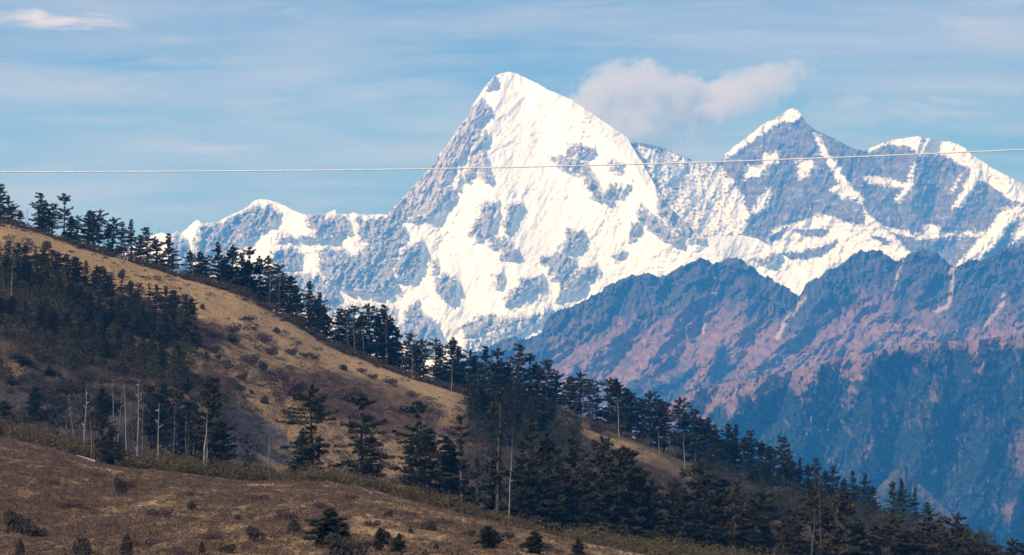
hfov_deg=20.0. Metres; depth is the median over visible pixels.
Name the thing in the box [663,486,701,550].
fir tree
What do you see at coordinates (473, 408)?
fir tree
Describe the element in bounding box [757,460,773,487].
fir tree
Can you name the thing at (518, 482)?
fir tree
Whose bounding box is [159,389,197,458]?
fir tree
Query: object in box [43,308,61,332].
fir tree
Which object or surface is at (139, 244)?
fir tree
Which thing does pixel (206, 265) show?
fir tree
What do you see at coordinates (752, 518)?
fir tree
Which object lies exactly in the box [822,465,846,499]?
fir tree
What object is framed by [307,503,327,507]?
shrub
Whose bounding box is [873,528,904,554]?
fir tree
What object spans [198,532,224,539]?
shrub
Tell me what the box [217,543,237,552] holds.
shrub
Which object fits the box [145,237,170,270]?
fir tree
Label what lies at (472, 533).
shrub
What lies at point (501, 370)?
fir tree
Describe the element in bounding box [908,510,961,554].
fir tree
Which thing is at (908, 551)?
fir tree
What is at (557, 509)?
fir tree
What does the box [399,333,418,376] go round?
fir tree
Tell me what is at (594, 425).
shrub
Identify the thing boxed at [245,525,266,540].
shrub
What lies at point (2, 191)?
fir tree
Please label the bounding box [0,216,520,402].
undergrowth
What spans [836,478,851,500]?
fir tree
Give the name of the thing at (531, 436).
fir tree
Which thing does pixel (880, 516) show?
shrub
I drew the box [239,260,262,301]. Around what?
fir tree
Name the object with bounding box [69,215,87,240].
fir tree
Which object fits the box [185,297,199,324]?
fir tree
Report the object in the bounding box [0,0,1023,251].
sky
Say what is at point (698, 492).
fir tree
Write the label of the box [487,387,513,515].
fir tree
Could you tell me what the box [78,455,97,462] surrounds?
fallen log
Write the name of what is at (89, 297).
fir tree
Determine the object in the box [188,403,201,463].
fir tree
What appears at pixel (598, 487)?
fir tree
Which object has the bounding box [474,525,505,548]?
fir tree
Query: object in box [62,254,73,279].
fir tree
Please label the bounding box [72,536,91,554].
shrub
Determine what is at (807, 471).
fir tree
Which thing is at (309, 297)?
fir tree
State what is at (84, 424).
dead tree
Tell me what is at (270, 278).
dead tree
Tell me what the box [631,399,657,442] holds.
fir tree
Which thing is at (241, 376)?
shrub
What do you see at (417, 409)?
fir tree
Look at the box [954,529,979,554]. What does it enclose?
fir tree
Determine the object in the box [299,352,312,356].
shrub
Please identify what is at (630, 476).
fir tree
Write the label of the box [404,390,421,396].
shrub
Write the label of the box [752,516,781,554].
fir tree
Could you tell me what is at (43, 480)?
shrub
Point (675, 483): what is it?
fir tree
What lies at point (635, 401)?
fir tree
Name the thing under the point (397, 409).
shrub
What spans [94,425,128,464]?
fir tree
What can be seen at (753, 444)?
fir tree
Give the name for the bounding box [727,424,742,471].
fir tree
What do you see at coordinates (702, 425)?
fir tree
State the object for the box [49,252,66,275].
fir tree
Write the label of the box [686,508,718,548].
fir tree
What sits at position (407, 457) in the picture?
fir tree
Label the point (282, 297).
fir tree
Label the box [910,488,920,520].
fir tree
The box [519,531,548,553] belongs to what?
fir tree
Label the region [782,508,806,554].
fir tree
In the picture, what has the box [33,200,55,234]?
fir tree
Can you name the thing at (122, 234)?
fir tree
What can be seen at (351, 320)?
fir tree
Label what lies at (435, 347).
fir tree
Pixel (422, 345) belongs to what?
fir tree
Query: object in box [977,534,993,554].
fir tree
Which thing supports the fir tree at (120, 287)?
on the hillside ground
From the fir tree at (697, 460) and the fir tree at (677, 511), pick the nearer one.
the fir tree at (677, 511)
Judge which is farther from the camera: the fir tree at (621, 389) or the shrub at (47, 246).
the fir tree at (621, 389)
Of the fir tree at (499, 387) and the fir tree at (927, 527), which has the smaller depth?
the fir tree at (927, 527)
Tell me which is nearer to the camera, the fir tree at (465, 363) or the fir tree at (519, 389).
the fir tree at (519, 389)
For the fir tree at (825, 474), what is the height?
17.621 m
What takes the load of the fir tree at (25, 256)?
on the hillside ground
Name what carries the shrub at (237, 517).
on the hillside ground
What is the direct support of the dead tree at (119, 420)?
on the hillside ground
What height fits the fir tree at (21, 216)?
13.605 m
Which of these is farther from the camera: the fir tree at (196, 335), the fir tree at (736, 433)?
the fir tree at (736, 433)
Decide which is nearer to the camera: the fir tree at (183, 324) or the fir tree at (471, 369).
the fir tree at (183, 324)
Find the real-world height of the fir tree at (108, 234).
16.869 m
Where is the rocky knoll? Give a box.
[870,468,960,537]
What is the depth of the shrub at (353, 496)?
499.55 m
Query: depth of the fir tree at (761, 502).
644.26 m
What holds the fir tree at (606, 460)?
on the hillside ground
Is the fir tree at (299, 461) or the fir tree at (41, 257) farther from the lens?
the fir tree at (41, 257)
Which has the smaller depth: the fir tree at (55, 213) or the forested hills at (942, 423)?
the fir tree at (55, 213)
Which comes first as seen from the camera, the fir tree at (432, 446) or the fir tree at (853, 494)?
the fir tree at (432, 446)
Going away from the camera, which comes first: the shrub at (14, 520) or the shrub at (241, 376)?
the shrub at (14, 520)
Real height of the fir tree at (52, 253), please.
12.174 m
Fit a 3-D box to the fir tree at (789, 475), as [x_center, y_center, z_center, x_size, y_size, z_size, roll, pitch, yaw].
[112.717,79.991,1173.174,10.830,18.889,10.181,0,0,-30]
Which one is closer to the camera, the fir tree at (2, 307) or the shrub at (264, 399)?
the fir tree at (2, 307)
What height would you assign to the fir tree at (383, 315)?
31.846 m
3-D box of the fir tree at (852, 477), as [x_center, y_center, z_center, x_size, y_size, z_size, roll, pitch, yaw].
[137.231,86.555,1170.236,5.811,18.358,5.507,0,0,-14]
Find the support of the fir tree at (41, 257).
on the hillside ground
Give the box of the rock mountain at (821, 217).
[630,108,1023,275]
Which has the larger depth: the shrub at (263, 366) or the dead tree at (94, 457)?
the shrub at (263, 366)
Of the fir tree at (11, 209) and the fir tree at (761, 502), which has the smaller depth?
the fir tree at (761, 502)
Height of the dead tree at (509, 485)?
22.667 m
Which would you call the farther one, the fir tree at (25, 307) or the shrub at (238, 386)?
the shrub at (238, 386)
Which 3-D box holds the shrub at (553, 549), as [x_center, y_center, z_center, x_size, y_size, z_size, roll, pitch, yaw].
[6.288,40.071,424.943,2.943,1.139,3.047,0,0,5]
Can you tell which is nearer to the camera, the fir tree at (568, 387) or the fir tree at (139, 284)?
the fir tree at (139, 284)
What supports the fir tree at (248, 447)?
on the hillside ground
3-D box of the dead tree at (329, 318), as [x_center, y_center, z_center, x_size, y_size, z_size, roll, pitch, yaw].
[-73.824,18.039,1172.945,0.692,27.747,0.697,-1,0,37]
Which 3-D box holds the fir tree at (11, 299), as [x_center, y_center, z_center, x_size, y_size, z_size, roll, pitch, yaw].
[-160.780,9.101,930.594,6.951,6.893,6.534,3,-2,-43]
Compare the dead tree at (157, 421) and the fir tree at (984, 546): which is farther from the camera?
the dead tree at (157, 421)
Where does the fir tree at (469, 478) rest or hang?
on the hillside ground
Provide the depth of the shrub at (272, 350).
1054.69 m
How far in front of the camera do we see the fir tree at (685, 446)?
1175.76 m
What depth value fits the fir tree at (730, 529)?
704.53 m
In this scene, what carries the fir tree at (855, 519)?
on the hillside ground
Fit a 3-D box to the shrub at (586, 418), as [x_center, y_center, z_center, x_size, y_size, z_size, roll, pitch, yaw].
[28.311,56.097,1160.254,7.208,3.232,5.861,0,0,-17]
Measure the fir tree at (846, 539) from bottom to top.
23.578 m
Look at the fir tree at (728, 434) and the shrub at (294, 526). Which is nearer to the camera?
the shrub at (294, 526)
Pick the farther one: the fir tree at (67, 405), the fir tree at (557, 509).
the fir tree at (67, 405)
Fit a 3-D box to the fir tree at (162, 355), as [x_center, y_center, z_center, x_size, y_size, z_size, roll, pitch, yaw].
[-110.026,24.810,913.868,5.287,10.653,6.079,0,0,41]
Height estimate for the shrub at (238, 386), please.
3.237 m
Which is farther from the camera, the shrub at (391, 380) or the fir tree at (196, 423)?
the shrub at (391, 380)
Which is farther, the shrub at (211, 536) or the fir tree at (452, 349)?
the fir tree at (452, 349)
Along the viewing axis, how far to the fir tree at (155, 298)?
1026.41 m
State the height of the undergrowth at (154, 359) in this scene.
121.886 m
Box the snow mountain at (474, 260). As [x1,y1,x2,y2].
[120,72,820,376]
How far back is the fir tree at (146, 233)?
1167.86 m
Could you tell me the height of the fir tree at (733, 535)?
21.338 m
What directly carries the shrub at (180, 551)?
on the hillside ground
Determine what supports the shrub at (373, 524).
on the hillside ground
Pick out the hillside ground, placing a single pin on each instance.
(218, 308)
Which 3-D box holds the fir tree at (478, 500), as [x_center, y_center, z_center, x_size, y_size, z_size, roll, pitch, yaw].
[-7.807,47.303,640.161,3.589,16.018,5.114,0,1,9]
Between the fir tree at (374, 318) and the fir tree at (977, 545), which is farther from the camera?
the fir tree at (374, 318)
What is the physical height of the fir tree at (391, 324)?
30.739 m
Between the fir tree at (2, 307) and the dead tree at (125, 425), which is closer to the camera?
the dead tree at (125, 425)
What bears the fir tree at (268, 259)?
on the hillside ground
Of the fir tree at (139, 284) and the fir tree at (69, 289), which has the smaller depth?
the fir tree at (69, 289)
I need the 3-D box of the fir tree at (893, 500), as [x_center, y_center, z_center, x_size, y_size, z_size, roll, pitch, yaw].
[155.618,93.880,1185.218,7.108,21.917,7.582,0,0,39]
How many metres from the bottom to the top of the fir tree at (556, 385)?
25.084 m
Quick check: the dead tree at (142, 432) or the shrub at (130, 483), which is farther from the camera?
the dead tree at (142, 432)
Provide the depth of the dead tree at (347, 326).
1172.15 m
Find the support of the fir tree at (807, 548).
on the hillside ground
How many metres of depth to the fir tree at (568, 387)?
1174.17 m
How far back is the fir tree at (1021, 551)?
686.31 m
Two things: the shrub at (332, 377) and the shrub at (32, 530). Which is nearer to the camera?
the shrub at (32, 530)
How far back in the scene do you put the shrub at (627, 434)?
1153.63 m
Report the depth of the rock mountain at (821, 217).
21727.72 m
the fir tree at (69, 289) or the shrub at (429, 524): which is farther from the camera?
the fir tree at (69, 289)
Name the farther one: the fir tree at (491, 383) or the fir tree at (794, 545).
the fir tree at (491, 383)
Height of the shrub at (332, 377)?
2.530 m
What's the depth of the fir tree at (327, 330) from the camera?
1188.00 m
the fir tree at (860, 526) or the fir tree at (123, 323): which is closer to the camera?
the fir tree at (860, 526)
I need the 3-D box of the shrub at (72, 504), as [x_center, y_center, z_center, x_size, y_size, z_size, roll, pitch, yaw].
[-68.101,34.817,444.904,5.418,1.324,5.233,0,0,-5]
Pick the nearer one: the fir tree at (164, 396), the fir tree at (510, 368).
the fir tree at (164, 396)
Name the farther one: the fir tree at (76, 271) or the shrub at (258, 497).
the fir tree at (76, 271)
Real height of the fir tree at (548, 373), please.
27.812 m
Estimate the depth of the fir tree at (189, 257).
1181.80 m
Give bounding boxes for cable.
[0,149,1023,172]
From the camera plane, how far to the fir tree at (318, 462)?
639.56 m
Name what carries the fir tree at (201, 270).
on the hillside ground
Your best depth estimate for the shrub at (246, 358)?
1007.12 m
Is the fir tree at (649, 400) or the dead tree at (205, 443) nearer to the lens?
the dead tree at (205, 443)
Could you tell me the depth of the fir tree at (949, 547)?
683.28 m
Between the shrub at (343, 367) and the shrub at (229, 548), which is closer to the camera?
the shrub at (229, 548)
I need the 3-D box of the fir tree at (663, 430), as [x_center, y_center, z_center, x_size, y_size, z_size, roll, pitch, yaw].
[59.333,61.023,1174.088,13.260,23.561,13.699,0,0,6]
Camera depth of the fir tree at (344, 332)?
1179.04 m
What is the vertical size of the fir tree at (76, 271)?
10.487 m
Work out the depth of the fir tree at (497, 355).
1183.98 m
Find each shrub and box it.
[2,509,33,532]
[15,537,24,554]
[22,523,48,536]
[35,478,59,484]
[41,240,51,249]
[51,500,85,508]
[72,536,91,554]
[88,472,104,475]
[89,289,100,294]
[113,476,127,493]
[117,269,125,278]
[119,480,137,488]
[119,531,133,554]
[119,539,158,547]
[143,509,177,516]
[169,547,195,554]
[179,490,200,495]
[186,502,196,509]
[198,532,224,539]
[198,540,204,553]
[202,351,209,357]
[203,330,220,336]
[208,345,220,352]
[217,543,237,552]
[225,325,239,332]
[227,334,241,342]
[230,515,240,519]
[233,382,246,390]
[235,372,247,380]
[240,353,260,363]
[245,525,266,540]
[248,494,270,499]
[254,334,271,341]
[258,360,268,369]
[260,395,268,402]
[264,346,277,355]
[268,472,279,480]
[273,509,297,519]
[278,373,288,379]
[282,377,307,395]
[285,348,298,354]
[287,518,299,532]
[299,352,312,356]
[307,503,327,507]
[312,392,323,396]
[322,532,368,554]
[327,375,339,380]
[333,387,363,400]
[339,364,346,369]
[342,495,359,499]
[356,368,367,372]
[362,520,381,526]
[367,373,377,378]
[376,529,390,538]
[382,378,397,383]
[383,510,393,517]
[386,406,405,412]
[386,537,397,547]
[400,511,419,515]
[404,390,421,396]
[419,520,437,530]
[435,518,454,524]
[461,529,476,536]
[496,531,510,537]
[545,547,565,553]
[576,414,589,421]
[588,418,607,432]
[602,424,625,432]
[620,431,635,437]
[636,437,654,444]
[656,445,684,455]
[673,453,689,459]
[728,472,749,481]
[764,486,793,494]
[866,513,894,522]
[902,526,920,531]
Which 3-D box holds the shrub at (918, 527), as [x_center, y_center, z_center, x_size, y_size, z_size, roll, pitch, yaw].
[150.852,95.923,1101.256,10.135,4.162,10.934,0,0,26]
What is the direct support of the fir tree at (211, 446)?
on the hillside ground
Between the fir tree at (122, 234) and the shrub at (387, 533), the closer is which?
the shrub at (387, 533)
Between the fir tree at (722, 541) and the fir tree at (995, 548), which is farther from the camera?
the fir tree at (995, 548)
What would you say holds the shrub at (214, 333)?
on the hillside ground
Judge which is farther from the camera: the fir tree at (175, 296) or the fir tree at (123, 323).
the fir tree at (175, 296)
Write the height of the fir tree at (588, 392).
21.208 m
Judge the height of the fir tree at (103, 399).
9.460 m
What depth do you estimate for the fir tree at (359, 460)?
639.91 m
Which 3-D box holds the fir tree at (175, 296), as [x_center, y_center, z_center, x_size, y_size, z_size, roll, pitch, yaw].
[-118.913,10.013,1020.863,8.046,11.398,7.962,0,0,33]
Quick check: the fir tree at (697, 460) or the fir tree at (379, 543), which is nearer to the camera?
the fir tree at (379, 543)
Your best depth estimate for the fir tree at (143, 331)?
965.93 m
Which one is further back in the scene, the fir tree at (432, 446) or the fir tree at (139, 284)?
the fir tree at (139, 284)
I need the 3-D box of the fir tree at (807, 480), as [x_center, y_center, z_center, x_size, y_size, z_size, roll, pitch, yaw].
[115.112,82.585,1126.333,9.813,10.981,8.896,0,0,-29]
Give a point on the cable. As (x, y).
(523, 166)
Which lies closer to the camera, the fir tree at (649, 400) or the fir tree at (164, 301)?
the fir tree at (164, 301)
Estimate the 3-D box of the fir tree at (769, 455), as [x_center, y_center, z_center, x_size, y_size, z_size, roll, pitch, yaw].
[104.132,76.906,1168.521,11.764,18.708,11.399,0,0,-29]
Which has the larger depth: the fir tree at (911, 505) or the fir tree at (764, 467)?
the fir tree at (911, 505)
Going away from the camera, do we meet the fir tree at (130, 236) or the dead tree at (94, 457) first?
the dead tree at (94, 457)
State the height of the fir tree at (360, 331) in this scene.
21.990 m
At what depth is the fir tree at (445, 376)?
1166.71 m
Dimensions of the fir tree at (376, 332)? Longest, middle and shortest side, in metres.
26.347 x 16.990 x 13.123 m
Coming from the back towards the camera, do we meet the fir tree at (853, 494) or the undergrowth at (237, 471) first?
the fir tree at (853, 494)
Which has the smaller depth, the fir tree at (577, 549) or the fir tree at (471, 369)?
the fir tree at (577, 549)
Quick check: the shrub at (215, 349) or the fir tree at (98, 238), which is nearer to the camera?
the shrub at (215, 349)
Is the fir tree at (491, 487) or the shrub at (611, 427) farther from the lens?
the shrub at (611, 427)
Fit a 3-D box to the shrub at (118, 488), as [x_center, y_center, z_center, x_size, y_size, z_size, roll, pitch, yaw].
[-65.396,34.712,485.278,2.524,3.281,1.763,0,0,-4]
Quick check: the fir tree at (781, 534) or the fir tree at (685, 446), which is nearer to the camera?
the fir tree at (781, 534)
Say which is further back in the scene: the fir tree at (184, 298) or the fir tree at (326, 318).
the fir tree at (326, 318)
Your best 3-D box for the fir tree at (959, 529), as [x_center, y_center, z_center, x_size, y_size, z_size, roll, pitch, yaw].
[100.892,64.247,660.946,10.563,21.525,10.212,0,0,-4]
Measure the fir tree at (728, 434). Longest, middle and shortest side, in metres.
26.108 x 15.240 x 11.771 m
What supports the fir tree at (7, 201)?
on the hillside ground
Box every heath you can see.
[0,223,693,537]
[0,435,636,554]
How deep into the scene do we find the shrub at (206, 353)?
975.71 m
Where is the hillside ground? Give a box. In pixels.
[0,224,1017,554]
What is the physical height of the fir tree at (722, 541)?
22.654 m
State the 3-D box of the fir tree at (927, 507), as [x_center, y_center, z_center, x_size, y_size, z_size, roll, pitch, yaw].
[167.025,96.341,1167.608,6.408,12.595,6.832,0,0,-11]
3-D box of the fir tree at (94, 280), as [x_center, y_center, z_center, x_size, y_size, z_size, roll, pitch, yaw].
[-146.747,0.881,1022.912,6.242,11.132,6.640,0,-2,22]
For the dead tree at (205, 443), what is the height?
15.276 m
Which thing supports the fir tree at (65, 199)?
on the hillside ground
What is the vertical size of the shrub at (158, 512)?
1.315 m
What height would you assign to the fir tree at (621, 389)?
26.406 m
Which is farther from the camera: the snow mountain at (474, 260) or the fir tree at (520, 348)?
the snow mountain at (474, 260)
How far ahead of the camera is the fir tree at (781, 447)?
1184.08 m
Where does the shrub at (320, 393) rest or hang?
on the hillside ground
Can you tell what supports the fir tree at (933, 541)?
on the hillside ground
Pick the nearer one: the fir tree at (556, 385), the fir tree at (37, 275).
the fir tree at (37, 275)
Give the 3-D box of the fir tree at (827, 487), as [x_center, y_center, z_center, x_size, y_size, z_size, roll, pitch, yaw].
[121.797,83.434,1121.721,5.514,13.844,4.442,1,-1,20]
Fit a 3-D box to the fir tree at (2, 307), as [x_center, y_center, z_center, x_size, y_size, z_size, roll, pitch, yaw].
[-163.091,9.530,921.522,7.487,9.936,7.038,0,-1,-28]
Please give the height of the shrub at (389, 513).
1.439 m
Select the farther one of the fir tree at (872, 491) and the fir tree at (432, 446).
the fir tree at (872, 491)
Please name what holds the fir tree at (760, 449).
on the hillside ground
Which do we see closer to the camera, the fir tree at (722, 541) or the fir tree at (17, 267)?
the fir tree at (722, 541)
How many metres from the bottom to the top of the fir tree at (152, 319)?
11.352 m
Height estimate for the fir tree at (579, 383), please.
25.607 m
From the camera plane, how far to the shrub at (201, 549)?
377.09 m
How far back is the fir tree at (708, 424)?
1172.77 m
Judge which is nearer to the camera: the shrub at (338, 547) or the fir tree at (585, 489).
the shrub at (338, 547)
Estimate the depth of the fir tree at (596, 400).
1185.89 m
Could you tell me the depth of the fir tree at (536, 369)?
1180.72 m
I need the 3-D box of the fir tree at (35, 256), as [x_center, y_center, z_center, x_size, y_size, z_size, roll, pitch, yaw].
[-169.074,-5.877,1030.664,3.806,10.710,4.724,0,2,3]
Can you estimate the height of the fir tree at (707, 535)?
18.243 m
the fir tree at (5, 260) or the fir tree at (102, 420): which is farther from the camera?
the fir tree at (5, 260)
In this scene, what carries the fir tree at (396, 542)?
on the hillside ground
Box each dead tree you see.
[67,395,75,437]
[81,389,88,446]
[93,417,95,459]
[109,379,116,455]
[116,389,123,460]
[123,382,127,458]
[134,384,141,455]
[137,399,143,456]
[155,403,162,456]
[172,406,177,457]
[185,422,188,458]
[202,414,209,475]
[267,419,270,478]
[269,253,271,301]
[329,300,329,337]
[345,306,347,346]
[385,308,386,359]
[508,441,513,517]
[583,372,583,420]
[810,508,815,554]
[816,474,823,554]
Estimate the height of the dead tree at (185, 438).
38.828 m
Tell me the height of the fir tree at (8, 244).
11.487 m
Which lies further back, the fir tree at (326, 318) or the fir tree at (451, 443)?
the fir tree at (326, 318)
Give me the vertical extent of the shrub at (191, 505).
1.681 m
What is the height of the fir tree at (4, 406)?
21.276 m
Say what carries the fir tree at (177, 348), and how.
on the hillside ground
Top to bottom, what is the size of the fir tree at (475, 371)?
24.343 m
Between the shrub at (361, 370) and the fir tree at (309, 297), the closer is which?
the shrub at (361, 370)
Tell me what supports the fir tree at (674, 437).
on the hillside ground
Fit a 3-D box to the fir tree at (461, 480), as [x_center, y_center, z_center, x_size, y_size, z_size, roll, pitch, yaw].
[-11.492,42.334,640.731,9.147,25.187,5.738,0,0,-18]
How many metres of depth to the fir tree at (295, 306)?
1172.64 m
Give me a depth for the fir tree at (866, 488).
1182.70 m
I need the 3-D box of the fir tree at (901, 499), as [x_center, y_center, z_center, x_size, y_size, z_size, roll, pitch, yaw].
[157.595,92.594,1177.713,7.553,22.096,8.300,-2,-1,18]
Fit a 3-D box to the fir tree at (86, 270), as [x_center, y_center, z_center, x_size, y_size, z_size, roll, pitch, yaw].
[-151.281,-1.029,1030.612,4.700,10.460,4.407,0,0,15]
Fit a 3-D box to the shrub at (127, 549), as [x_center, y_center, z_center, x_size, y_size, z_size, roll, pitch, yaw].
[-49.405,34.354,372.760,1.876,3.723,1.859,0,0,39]
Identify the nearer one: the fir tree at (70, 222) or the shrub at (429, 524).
the shrub at (429, 524)
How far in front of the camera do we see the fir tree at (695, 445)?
1167.77 m
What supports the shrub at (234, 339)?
on the hillside ground
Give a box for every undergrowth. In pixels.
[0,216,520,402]
[0,253,997,552]
[0,413,626,541]
[539,521,782,554]
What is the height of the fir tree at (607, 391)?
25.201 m
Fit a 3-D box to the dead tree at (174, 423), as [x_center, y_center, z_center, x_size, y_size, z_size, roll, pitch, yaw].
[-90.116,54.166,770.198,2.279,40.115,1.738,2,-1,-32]
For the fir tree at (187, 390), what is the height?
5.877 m
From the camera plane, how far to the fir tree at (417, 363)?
1172.88 m
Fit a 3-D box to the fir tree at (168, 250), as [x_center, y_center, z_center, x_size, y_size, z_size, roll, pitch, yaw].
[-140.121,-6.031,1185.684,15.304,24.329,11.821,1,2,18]
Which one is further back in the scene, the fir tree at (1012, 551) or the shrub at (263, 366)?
the shrub at (263, 366)
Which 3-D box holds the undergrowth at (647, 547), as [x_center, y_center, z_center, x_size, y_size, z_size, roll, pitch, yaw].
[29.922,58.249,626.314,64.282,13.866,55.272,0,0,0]
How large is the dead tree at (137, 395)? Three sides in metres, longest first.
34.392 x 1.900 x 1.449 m
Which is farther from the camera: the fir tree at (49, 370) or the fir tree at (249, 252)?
the fir tree at (249, 252)
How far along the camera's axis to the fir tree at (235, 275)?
1174.57 m
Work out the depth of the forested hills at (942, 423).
9741.03 m
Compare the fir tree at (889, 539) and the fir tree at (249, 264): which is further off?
the fir tree at (249, 264)
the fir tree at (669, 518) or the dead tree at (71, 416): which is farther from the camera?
the dead tree at (71, 416)
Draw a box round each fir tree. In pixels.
[0,184,7,222]
[0,195,19,220]
[0,258,21,284]
[0,294,7,315]
[0,400,21,430]
[1,241,17,260]
[3,295,19,314]
[6,203,23,221]
[13,242,25,263]
[13,259,22,286]
[14,244,36,272]
[15,356,30,366]
[16,262,39,288]
[17,211,27,228]
[20,300,32,326]
[25,385,45,419]
[28,192,54,235]
[32,246,38,272]
[32,267,47,292]
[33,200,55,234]
[33,304,50,333]
[34,247,51,275]
[41,270,53,292]
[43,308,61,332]
[43,365,54,375]
[44,407,64,439]
[46,250,59,280]
[49,203,62,234]
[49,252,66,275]
[52,193,79,240]
[54,276,64,294]
[59,383,68,428]
[61,216,81,241]
[61,280,78,306]
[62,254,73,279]
[65,319,92,347]
[67,257,89,284]
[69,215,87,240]
[78,210,102,250]
[80,260,91,286]
[82,211,104,251]
[84,291,99,322]
[85,406,114,462]
[87,264,102,291]
[88,209,111,252]
[90,325,113,356]
[90,385,112,414]
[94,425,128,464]
[95,268,114,301]
[101,217,127,254]
[101,228,123,255]
[105,272,120,297]
[108,298,133,332]
[114,223,129,258]
[115,276,125,300]
[122,280,142,312]
[124,219,137,261]
[131,303,153,336]
[132,236,151,260]
[132,282,146,303]
[134,227,156,260]
[134,384,172,449]
[144,283,155,310]
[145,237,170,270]
[147,307,158,336]
[151,284,162,311]
[151,286,177,314]
[151,339,170,368]
[151,380,176,426]
[152,312,176,344]
[156,233,186,275]
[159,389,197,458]
[164,397,213,460]
[166,290,182,319]
[167,344,188,373]
[175,377,197,395]
[177,294,194,321]
[177,318,192,340]
[181,250,204,277]
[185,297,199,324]
[185,377,234,475]
[187,251,214,280]
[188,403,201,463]
[189,323,204,352]
[200,257,212,277]
[205,420,237,474]
[207,242,235,282]
[209,244,251,290]
[212,255,231,277]
[233,252,256,288]
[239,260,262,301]
[240,246,263,296]
[240,433,253,466]
[249,256,274,303]
[258,264,291,307]
[261,255,279,305]
[273,276,293,313]
[274,384,339,471]
[279,276,306,321]
[284,429,317,474]
[285,285,305,323]
[301,281,314,330]
[303,296,324,332]
[303,507,352,546]
[308,292,332,337]
[311,306,336,342]
[314,435,326,473]
[327,311,359,348]
[328,391,395,483]
[330,308,345,341]
[340,305,367,350]
[342,315,378,357]
[348,303,387,356]
[353,438,366,483]
[360,436,386,479]
[364,313,398,360]
[371,528,387,550]
[372,304,403,361]
[379,315,407,370]
[387,327,408,370]
[388,400,452,496]
[388,533,407,554]
[394,444,419,490]
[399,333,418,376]
[400,427,446,498]
[404,342,428,378]
[406,338,434,377]
[420,337,447,373]
[425,346,453,386]
[428,440,484,504]
[429,434,466,497]
[436,337,474,387]
[438,444,467,502]
[440,414,480,505]
[452,347,473,387]
[457,349,478,385]
[457,374,480,418]
[459,458,483,504]
[461,355,486,389]
[466,397,485,427]
[468,346,498,392]
[468,457,483,512]
[472,382,490,417]
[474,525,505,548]
[476,398,509,446]
[478,347,506,390]
[479,449,513,511]
[481,373,503,411]
[481,480,504,516]
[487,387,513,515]
[488,358,513,398]
[490,380,510,417]
[499,361,521,396]
[500,449,539,522]
[505,343,537,399]
[507,381,526,410]
[510,451,552,528]
[516,352,541,405]
[518,414,545,518]
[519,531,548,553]
[521,433,578,534]
[523,362,558,410]
[523,407,543,439]
[535,400,551,430]
[535,459,586,534]
[537,359,559,402]
[544,400,560,425]
[546,370,569,407]
[554,439,596,532]
[557,376,585,418]
[563,371,593,419]
[569,469,601,532]
[570,538,586,554]
[574,435,638,538]
[579,499,622,532]
[580,379,599,421]
[585,477,613,534]
[590,382,603,419]
[593,377,624,422]
[593,445,665,545]
[594,379,637,433]
[596,473,623,532]
[609,388,639,432]
[613,468,663,544]
[627,392,638,437]
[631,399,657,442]
[633,390,671,443]
[636,478,668,541]
[645,400,674,449]
[657,402,674,450]
[658,477,695,536]
[660,502,679,540]
[662,414,702,461]
[663,397,698,456]
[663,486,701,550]
[664,461,728,540]
[681,408,709,462]
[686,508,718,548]
[689,418,707,464]
[691,492,723,549]
[693,450,700,466]
[698,417,721,463]
[700,425,732,468]
[704,476,746,551]
[715,481,755,553]
[716,506,745,546]
[717,424,740,469]
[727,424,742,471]
[727,503,770,554]
[730,489,791,554]
[735,437,758,476]
[741,430,762,473]
[742,465,757,483]
[749,440,774,479]
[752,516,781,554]
[755,446,784,484]
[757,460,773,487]
[767,506,810,554]
[768,436,793,486]
[769,515,795,554]
[770,468,782,489]
[777,453,801,485]
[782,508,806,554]
[784,485,835,554]
[795,458,806,486]
[797,476,815,497]
[800,464,824,494]
[807,457,827,490]
[808,513,839,554]
[816,486,870,554]
[818,470,836,499]
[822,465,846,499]
[824,476,832,498]
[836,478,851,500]
[838,516,867,548]
[846,470,858,500]
[850,485,863,505]
[850,520,874,554]
[856,474,874,511]
[864,486,881,513]
[865,524,887,554]
[867,514,920,554]
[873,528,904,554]
[882,539,903,554]
[883,481,899,514]
[891,531,916,554]
[892,479,909,516]
[906,493,915,520]
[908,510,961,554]
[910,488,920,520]
[910,533,932,554]
[920,502,933,521]
[926,538,943,554]
[934,513,976,554]
[936,529,958,553]
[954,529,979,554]
[958,533,992,554]
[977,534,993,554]
[985,544,1008,554]
[988,540,1003,554]
[998,538,1023,554]
[1013,543,1023,554]
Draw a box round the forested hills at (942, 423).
[628,333,1023,554]
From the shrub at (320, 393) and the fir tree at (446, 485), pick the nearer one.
the fir tree at (446, 485)
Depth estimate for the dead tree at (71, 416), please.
789.27 m
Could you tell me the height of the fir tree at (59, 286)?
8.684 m
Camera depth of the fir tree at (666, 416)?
1180.60 m
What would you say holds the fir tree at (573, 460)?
on the hillside ground
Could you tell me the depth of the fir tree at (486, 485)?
701.00 m
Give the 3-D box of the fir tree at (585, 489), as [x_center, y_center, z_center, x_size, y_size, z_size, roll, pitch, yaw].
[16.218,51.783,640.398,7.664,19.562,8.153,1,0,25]
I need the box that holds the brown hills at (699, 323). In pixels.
[449,243,1023,421]
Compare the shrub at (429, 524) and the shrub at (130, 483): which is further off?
the shrub at (130, 483)
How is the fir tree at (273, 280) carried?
on the hillside ground
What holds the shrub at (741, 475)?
on the hillside ground

